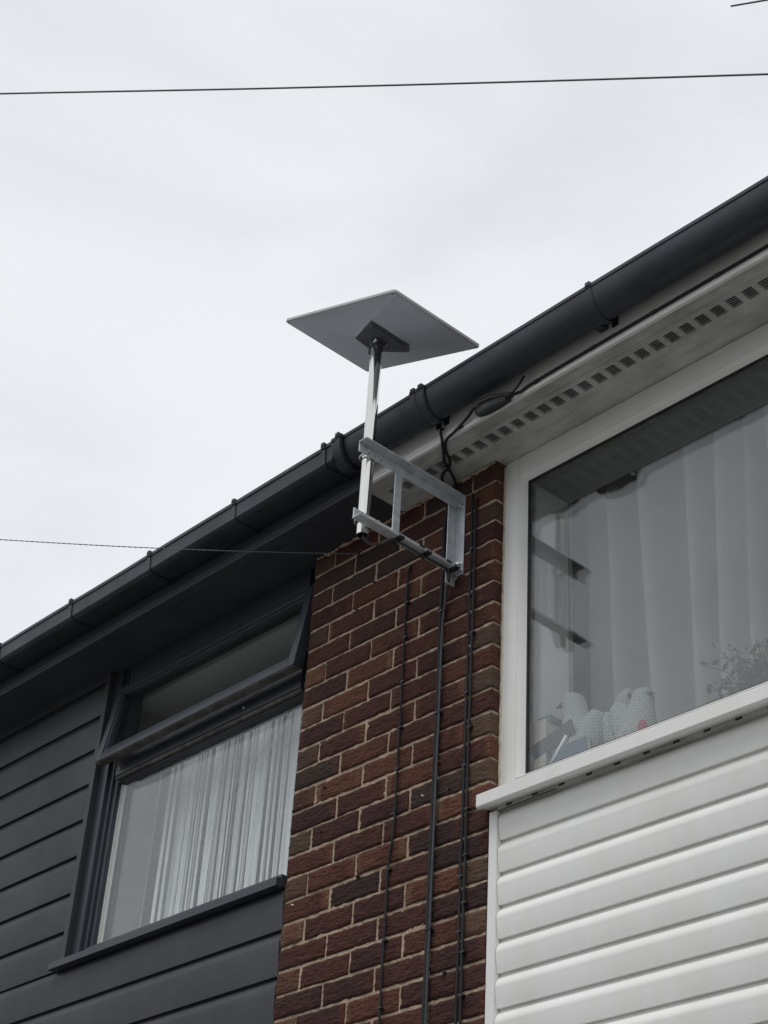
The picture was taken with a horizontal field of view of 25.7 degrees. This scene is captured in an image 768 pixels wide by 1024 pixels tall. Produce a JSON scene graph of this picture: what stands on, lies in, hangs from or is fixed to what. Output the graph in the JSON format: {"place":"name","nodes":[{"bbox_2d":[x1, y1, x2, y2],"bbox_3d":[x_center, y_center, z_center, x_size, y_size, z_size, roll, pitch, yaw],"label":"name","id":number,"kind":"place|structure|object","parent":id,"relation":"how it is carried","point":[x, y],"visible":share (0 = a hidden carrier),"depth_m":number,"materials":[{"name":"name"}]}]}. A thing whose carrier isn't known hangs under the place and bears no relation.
{"place":"outdoors","nodes":[
{"label":"outdoors","id":0,"kind":"place"},
{"bbox_2d":[0,73,767,94],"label":"overhead wire","id":1,"kind":"object","parent":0,"point":[631,78],"visible":1,"depth_m":8.95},
{"bbox_2d":[0,0,767,642],"label":"sky","id":2,"kind":"structure","parent":0,"point":[158,250],"materials":[{"name":"white"}]},
{"label":"ground","id":3,"kind":"structure","parent":0,"visible":0},
{"bbox_2d":[0,432,460,1023],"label":"terraced house","id":4,"kind":"structure","parent":3,"relation":"on","point":[122,690],"depth_m":6.29,"materials":[{"name":"paint"}]},
{"bbox_2d":[47,568,315,972],"bbox_3d":[-0.703,0.935,6.073,0.150,1.224,1.297,30,-42,-33],"label":"window","id":5,"kind":"structure","parent":4,"relation":"in","point":[127,757],"depth_m":6.19,"materials":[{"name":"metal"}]},
{"bbox_3d":[-0.470,0.735,6.364,0.024,0.023,1.400,30,-42,-33],"label":"curtain rail","id":6,"kind":"object","parent":4,"relation":"attached to","visible":0},
{"bbox_2d":[141,749,213,926],"bbox_3d":[-0.836,1.395,6.495,0.045,1.420,0.360,28,-41,-32],"label":"curtain","id":7,"kind":"object","parent":6,"relation":"hanging from","point":[155,853],"visible":0.21,"depth_m":6.57,"materials":[{"name":"white fabric"}]},
{"bbox_2d":[150,707,301,923],"bbox_3d":[-0.463,1.165,5.965,0.056,1.150,1.075,30,-42,-33],"label":"string curtain","id":8,"kind":"object","parent":6,"relation":"hanging from","point":[263,743],"visible":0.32,"depth_m":6.13,"materials":[{"name":"white fabric"}]},
{"bbox_2d":[273,461,505,1023],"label":"brick pier","id":9,"kind":"structure","parent":3,"relation":"on","point":[329,963],"depth_m":5.15,"materials":[{"name":"brown brick"}]},
{"bbox_2d":[377,565,412,1023],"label":"wall cable","id":10,"kind":"object","parent":9,"relation":"attached to","point":[397,768],"depth_m":5.06,"materials":[{"name":"black plastic"}]},
{"bbox_2d":[361,532,450,1023],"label":"wall cable","id":11,"kind":"object","parent":9,"relation":"attached to","point":[436,760],"depth_m":5.00,"materials":[{"name":"black plastic"}]},
{"bbox_2d":[352,436,465,586],"bbox_3d":[0.068,0.009,5.287,0.443,0.331,0.092,30,-42,-33],"label":"mast bracket","id":12,"kind":"object","parent":9,"relation":"attached to","point":[450,496],"visible":0.98,"depth_m":5.32,"materials":[{"name":"metal"}]},
{"bbox_2d":[356,344,381,538],"bbox_3d":[-0.044,-0.255,5.350,0.038,0.788,0.038,30,-42,-33],"label":"mast pole","id":13,"kind":"object","parent":12,"relation":"attached to","point":[365,492],"visible":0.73,"depth_m":5.34,"materials":[{"name":"metal"}]},
{"bbox_2d":[286,289,478,371],"bbox_3d":[-0.011,-0.595,5.599,0.385,0.219,0.561,30,-42,-33],"label":"satellite dish","id":14,"kind":"object","parent":13,"relation":"attached to","point":[400,328],"visible":0.95,"depth_m":5.49,"materials":[{"name":"white plastic"}]},
{"bbox_2d":[421,504,447,1023],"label":"wall cable","id":15,"kind":"object","parent":9,"relation":"attached to","point":[440,612],"depth_m":5.00,"materials":[{"name":"black plastic"}]},
{"bbox_2d":[454,493,474,1023],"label":"wall cable","id":16,"kind":"object","parent":9,"relation":"attached to","point":[460,876],"depth_m":4.89,"materials":[{"name":"black plastic"}]},
{"bbox_2d":[458,498,478,1023],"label":"wall cable","id":17,"kind":"object","parent":9,"relation":"attached to","point":[465,856],"depth_m":4.86,"materials":[{"name":"black plastic"}]},
{"bbox_2d":[337,176,767,1023],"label":"terraced house","id":18,"kind":"structure","parent":3,"relation":"on","point":[627,878],"depth_m":4.66,"materials":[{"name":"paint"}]},
{"bbox_2d":[439,427,456,488],"bbox_3d":[0.204,-0.172,5.452,0.024,0.096,0.261,-4,-35,12],"label":"eaves cable","id":19,"kind":"object","parent":18,"relation":"attached to","point":[444,458],"visible":0.94,"depth_m":5.42,"materials":[{"name":"black plastic"}]},
{"bbox_2d":[440,407,475,506],"bbox_3d":[0.216,-0.179,5.380,0.072,0.114,0.415,8,-34,-7],"label":"eaves cable","id":20,"kind":"object","parent":18,"relation":"attached to","point":[459,426],"visible":0.83,"depth_m":5.33,"materials":[{"name":"black plastic"}]},
{"bbox_2d":[475,391,513,416],"bbox_3d":[0.330,-0.342,5.186,0.066,0.064,0.162,30,-42,-33],"label":"junction box","id":21,"kind":"object","parent":18,"relation":"attached to","point":[489,406],"visible":1,"depth_m":5.18,"materials":[{"name":"black plastic"}]},
{"bbox_2d":[511,375,524,393],"bbox_3d":[0.405,-0.389,5.143,0.048,0.067,0.017,-9,-36,18],"label":"eaves cable","id":22,"kind":"object","parent":21,"relation":"attached to","point":[518,384],"visible":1,"depth_m":5.13,"materials":[{"name":"black plastic"}]},
{"bbox_2d":[532,718,558,770],"bbox_3d":[0.481,0.712,4.877,0.052,0.200,0.100,-26,-44,37],"label":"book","id":23,"kind":"object","parent":18,"relation":"on","point":[543,728],"visible":0.36,"depth_m":4.88,"materials":[{"name":"paper"}]},
{"bbox_2d":[538,714,561,726],"bbox_3d":[0.489,0.619,4.939,0.060,0.022,0.050,30,-42,-33],"label":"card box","id":24,"kind":"object","parent":23,"relation":"on","point":[555,721],"visible":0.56,"depth_m":4.92,"materials":[{"name":"grey cardboard"}]},
{"bbox_2d":[533,719,575,759],"bbox_3d":[0.494,0.659,4.841,0.162,0.092,0.030,-25,-44,36],"label":"book","id":25,"kind":"object","parent":23,"relation":"on","point":[550,742],"visible":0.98,"depth_m":4.83,"materials":[{"name":"paper"}]},
{"bbox_2d":[549,735,567,763],"bbox_3d":[0.494,0.680,4.787,0.068,0.090,0.010,-23,-42,34],"label":"pen","id":26,"kind":"object","parent":18,"relation":"on","point":[559,747],"visible":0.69,"depth_m":4.79,"materials":[{"name":"white plastic"}]},
{"bbox_2d":[552,736,592,762],"bbox_3d":[0.533,0.694,4.754,0.128,0.097,0.028,-25,-43,35],"label":"book","id":27,"kind":"object","parent":18,"relation":"on","point":[581,744],"visible":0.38,"depth_m":4.75,"materials":[{"name":"paper"}]},
{"bbox_2d":[556,692,604,746],"bbox_3d":[0.578,0.636,4.834,0.135,0.297,0.152,9,-34,-7],"label":"fabric hen","id":28,"kind":"object","parent":18,"relation":"on","point":[585,720],"visible":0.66,"depth_m":4.81,"materials":[{"name":"white fabric"}]},
{"bbox_2d":[602,688,632,742],"bbox_3d":[0.674,0.621,4.771,0.106,0.259,0.127,30,-42,-33],"label":"fabric hen","id":29,"kind":"object","parent":18,"relation":"on","point":[624,696],"visible":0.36,"depth_m":4.78,"materials":[{"name":"white fabric"}]},
{"bbox_2d":[476,323,767,811],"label":"window","id":30,"kind":"structure","parent":18,"relation":"in","point":[518,785],"depth_m":4.93,"materials":[{"name":"white plastic"}]},
{"bbox_2d":[609,687,656,738],"bbox_3d":[0.693,0.589,4.685,0.138,0.219,0.115,-5,-35,14],"label":"fabric hen","id":31,"kind":"object","parent":18,"relation":"on","point":[624,719],"visible":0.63,"depth_m":4.67,"materials":[{"name":"white fabric"}]},
{"bbox_2d":[511,244,767,395],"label":"eaves cable","id":32,"kind":"object","parent":18,"relation":"attached to","point":[656,310],"visible":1,"depth_m":4.84,"materials":[{"name":"black plastic"}]},
{"bbox_2d":[638,719,647,729],"bbox_3d":[0.706,0.604,4.607,0.024,0.080,0.044,30,-42,-33],"label":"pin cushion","id":33,"kind":"object","parent":18,"relation":"on","point":[642,723],"visible":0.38,"depth_m":4.61,"materials":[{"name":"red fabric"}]},
{"bbox_2d":[699,637,767,703],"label":"pot plant","id":34,"kind":"object","parent":18,"relation":"on","point":[748,678],"visible":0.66,"depth_m":4.50,"materials":[{"name":"green plant"}]},
{"bbox_2d":[731,0,767,6],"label":"tv aerial","id":35,"kind":"object","parent":18,"relation":"attached to","point":[748,3],"visible":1,"depth_m":7.96,"materials":[{"name":"metal"}]},
{"bbox_3d":[1.370,-0.609,5.027,0.024,0.023,2.200,30,-42,-33],"label":"curtain rail","id":36,"kind":"object","parent":18,"relation":"attached to","visible":0},
{"bbox_2d":[587,402,767,722],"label":"curtain","id":37,"kind":"object","parent":36,"relation":"hanging from","point":[677,544],"visible":0.45,"depth_m":5.09,"materials":[{"name":"grey fabric"}]},
{"bbox_3d":[-0.082,0.148,5.786,0.030,0.015,0.004,30,-42,-33],"label":"eye hook","id":38,"kind":"object","parent":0,"visible":0},
{"bbox_2d":[0,539,358,554],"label":"drop wire","id":39,"kind":"object","parent":38,"relation":"attached to","point":[183,549],"visible":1,"depth_m":6.04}
]}

